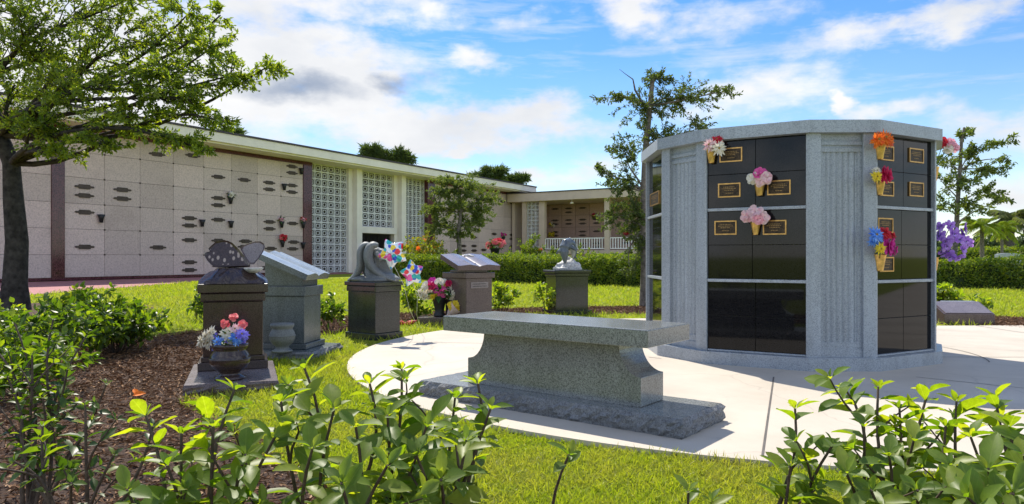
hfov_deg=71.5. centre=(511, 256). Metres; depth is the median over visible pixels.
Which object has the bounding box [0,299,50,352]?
viburnum shrub
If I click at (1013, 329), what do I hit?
concrete path
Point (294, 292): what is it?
book monument
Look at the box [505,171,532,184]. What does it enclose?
pine tree
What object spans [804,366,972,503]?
viburnum shrub
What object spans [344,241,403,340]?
angel monument
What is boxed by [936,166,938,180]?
niche vase
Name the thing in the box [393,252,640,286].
hedge
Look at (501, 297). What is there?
young shrub
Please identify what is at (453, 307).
wrapped bouquet
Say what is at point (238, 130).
pine tree
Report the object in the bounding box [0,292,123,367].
viburnum shrub
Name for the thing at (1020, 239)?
distant tree
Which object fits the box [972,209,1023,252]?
palm tree
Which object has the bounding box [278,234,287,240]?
crypt bouquet
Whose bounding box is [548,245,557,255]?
shrub
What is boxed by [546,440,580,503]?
viburnum shrub
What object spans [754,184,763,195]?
niche vase
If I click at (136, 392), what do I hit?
fallen leaf
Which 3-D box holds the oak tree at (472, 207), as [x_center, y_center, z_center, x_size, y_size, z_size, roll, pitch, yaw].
[-2.562,-1.673,36.026,4.519,5.415,2.896,0,0,0]
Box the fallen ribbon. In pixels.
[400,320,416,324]
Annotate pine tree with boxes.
[215,126,249,134]
[356,141,418,164]
[466,162,510,180]
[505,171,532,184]
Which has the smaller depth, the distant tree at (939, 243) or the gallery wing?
the gallery wing
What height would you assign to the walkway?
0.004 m
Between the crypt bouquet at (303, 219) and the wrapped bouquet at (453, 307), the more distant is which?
the crypt bouquet at (303, 219)
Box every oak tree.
[0,0,293,310]
[417,171,503,253]
[589,67,742,305]
[936,126,1020,263]
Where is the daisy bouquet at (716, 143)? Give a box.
[702,135,726,155]
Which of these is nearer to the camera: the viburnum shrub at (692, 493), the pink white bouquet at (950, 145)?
the viburnum shrub at (692, 493)
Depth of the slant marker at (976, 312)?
10.76 m
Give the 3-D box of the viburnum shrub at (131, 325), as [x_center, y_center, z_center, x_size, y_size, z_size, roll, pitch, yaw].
[-4.249,0.644,7.555,1.242,0.785,1.097,0,0,31]
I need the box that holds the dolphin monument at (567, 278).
[542,237,591,314]
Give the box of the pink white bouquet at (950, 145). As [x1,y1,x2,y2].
[936,137,959,165]
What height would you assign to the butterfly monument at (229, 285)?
1.183 m
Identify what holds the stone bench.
on the concrete pad
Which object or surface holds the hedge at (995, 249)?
on the ground at (336, 276)
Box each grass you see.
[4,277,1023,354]
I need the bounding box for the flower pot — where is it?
[490,248,499,253]
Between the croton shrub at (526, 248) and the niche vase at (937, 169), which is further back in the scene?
the croton shrub at (526, 248)
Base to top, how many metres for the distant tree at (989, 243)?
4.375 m
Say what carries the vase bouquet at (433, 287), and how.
in the flower vase at (439, 307)
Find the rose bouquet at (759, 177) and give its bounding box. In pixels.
[746,167,771,187]
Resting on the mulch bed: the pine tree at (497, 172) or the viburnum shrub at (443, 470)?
the viburnum shrub at (443, 470)
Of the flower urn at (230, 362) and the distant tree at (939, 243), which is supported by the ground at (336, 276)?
the distant tree at (939, 243)
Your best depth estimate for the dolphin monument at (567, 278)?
12.72 m
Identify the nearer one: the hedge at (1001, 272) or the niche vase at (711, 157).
the niche vase at (711, 157)
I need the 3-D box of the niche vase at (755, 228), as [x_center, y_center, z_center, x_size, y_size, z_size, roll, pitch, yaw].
[2.220,-0.262,6.483,0.093,0.122,0.093,0,0,0]
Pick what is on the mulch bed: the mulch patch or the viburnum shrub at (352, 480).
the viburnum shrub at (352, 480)
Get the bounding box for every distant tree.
[936,240,968,252]
[975,234,999,253]
[1004,234,1023,250]
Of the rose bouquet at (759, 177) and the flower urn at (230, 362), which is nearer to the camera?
the flower urn at (230, 362)
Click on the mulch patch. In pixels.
(33, 310)
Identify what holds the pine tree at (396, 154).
on the ground at (336, 276)
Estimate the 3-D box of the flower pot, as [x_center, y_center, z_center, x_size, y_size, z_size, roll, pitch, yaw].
[-0.714,-0.201,29.750,0.440,0.340,0.433,0,0,0]
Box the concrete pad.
[347,318,1023,474]
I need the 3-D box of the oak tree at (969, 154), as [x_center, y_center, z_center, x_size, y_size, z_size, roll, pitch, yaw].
[15.510,-1.711,23.931,2.940,5.490,1.849,0,0,0]
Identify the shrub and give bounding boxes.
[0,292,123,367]
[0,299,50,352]
[0,314,104,398]
[0,315,115,503]
[0,400,161,503]
[36,281,127,323]
[63,282,176,353]
[110,377,305,503]
[185,284,202,319]
[236,354,461,503]
[320,292,347,329]
[383,372,513,503]
[400,282,434,319]
[402,230,449,256]
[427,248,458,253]
[492,280,522,311]
[504,232,545,261]
[530,281,555,311]
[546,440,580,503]
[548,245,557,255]
[577,242,622,261]
[674,474,733,503]
[752,398,861,503]
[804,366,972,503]
[902,383,1023,503]
[936,282,993,308]
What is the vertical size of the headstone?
1.230 m
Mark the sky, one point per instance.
(464, 85)
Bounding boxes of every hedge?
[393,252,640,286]
[936,244,1023,263]
[936,252,1023,288]
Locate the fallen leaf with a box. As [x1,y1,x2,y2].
[132,389,145,395]
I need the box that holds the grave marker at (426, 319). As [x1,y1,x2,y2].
[418,316,442,324]
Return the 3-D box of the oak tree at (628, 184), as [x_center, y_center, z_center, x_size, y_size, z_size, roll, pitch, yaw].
[3.200,-1.453,14.747,3.240,4.966,1.569,0,0,0]
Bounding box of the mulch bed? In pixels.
[0,307,1023,503]
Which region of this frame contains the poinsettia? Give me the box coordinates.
[485,237,506,252]
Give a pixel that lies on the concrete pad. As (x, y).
(741, 394)
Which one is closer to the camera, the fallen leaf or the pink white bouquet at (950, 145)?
the fallen leaf
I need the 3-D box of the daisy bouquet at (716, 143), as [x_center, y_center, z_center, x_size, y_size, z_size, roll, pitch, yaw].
[1.882,-1.030,6.579,0.164,0.217,0.200,0,0,-29]
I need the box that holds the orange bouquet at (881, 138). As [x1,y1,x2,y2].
[869,129,893,148]
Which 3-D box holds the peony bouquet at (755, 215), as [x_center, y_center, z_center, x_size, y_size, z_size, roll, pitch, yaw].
[2.190,-0.372,6.404,0.158,0.200,0.253,0,0,-41]
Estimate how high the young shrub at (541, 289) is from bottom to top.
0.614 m
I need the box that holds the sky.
[0,0,1023,252]
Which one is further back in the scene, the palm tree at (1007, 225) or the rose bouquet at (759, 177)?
the palm tree at (1007, 225)
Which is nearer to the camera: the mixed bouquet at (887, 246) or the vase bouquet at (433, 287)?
the mixed bouquet at (887, 246)
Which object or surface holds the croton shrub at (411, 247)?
on the ground at (336, 276)
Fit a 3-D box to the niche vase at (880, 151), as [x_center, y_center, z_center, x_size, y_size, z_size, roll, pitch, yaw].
[3.241,-0.931,6.268,0.110,0.144,0.110,0,0,0]
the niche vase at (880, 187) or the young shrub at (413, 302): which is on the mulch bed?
the young shrub at (413, 302)
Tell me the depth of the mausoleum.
36.44 m
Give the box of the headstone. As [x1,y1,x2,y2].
[994,253,1020,263]
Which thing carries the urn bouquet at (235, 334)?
in the flower urn at (230, 362)
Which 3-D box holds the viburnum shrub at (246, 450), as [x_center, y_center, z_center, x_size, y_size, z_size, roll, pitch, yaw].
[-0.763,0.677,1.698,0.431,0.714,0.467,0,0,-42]
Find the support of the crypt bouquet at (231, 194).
attached to the mausoleum
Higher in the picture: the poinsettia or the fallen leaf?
the poinsettia
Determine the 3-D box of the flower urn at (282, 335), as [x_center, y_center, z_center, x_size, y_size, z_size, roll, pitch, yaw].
[-2.277,0.799,7.050,0.258,0.280,0.258,0,0,0]
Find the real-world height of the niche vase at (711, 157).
0.130 m
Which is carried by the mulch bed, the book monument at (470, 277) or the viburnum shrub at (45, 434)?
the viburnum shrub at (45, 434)
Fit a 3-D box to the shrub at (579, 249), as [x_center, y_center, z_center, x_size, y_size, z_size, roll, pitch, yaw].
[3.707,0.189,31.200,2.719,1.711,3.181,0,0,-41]
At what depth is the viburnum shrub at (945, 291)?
11.96 m
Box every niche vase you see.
[706,148,715,162]
[750,222,759,234]
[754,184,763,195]
[874,254,886,270]
[875,181,884,194]
[876,145,885,159]
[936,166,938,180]
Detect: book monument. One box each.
[259,251,342,360]
[440,253,499,315]
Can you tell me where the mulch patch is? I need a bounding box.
[8,303,153,316]
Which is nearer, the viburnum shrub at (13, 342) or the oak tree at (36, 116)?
the viburnum shrub at (13, 342)
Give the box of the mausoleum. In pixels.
[0,92,536,281]
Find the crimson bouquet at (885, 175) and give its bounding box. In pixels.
[870,165,892,183]
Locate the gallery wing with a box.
[506,186,640,258]
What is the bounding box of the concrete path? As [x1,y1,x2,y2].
[936,325,1023,335]
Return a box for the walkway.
[0,273,352,294]
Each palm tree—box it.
[959,217,1008,264]
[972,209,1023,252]
[974,220,1023,252]
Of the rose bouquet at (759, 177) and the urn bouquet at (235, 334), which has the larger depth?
the rose bouquet at (759, 177)
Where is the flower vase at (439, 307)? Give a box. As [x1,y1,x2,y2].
[433,297,446,316]
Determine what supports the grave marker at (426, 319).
on the ground at (336, 276)
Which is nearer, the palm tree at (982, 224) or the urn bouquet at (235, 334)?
the urn bouquet at (235, 334)
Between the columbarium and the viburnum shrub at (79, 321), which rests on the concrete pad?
the columbarium
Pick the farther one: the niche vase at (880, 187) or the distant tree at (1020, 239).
the distant tree at (1020, 239)
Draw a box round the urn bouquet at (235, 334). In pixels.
[196,313,248,351]
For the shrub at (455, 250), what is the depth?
35.77 m
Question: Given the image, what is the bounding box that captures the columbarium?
[641,119,942,371]
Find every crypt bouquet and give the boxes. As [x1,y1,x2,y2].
[226,191,235,198]
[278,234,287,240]
[299,216,307,222]
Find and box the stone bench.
[418,311,725,439]
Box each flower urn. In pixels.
[208,342,250,380]
[269,322,295,352]
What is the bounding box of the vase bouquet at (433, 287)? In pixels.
[416,277,454,302]
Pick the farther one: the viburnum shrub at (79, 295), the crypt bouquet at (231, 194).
the crypt bouquet at (231, 194)
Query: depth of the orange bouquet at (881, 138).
6.09 m
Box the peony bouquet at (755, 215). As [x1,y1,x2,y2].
[740,205,770,224]
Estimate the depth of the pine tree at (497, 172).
84.45 m
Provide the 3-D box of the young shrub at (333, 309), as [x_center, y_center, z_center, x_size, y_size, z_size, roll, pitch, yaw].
[-2.521,0.757,9.888,0.485,0.552,0.481,0,0,0]
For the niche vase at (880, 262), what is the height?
0.151 m
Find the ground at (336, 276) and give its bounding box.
[0,273,1023,503]
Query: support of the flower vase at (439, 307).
on the grave marker at (426, 319)
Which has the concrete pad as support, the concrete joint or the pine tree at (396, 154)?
the concrete joint
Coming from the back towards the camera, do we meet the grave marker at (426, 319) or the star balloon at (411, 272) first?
the grave marker at (426, 319)
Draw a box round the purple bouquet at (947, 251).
[936,220,973,261]
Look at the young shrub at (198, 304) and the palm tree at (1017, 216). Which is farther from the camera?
the palm tree at (1017, 216)
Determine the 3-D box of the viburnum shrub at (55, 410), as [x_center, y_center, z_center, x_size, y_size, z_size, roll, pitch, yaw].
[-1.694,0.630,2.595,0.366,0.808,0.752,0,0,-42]
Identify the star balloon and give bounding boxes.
[378,239,414,319]
[400,260,422,325]
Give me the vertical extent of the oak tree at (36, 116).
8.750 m
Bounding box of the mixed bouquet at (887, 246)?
[867,226,897,257]
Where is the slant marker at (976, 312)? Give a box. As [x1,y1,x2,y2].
[936,301,994,324]
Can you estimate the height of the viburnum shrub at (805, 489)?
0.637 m
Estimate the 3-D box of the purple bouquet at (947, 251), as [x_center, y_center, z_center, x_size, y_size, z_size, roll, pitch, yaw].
[4.460,-0.161,7.152,0.428,0.425,0.257,0,0,0]
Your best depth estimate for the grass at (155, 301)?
16.80 m
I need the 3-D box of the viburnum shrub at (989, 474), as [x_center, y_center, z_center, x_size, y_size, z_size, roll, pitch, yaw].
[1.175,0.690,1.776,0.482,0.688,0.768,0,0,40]
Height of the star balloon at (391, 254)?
1.228 m
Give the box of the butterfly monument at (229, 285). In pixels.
[182,240,278,396]
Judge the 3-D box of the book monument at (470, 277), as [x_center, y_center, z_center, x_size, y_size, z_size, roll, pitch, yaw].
[-0.660,0.492,10.962,0.722,1.095,0.709,0,0,-28]
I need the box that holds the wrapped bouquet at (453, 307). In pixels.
[446,300,459,315]
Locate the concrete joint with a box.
[440,325,1023,454]
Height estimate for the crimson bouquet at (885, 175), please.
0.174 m

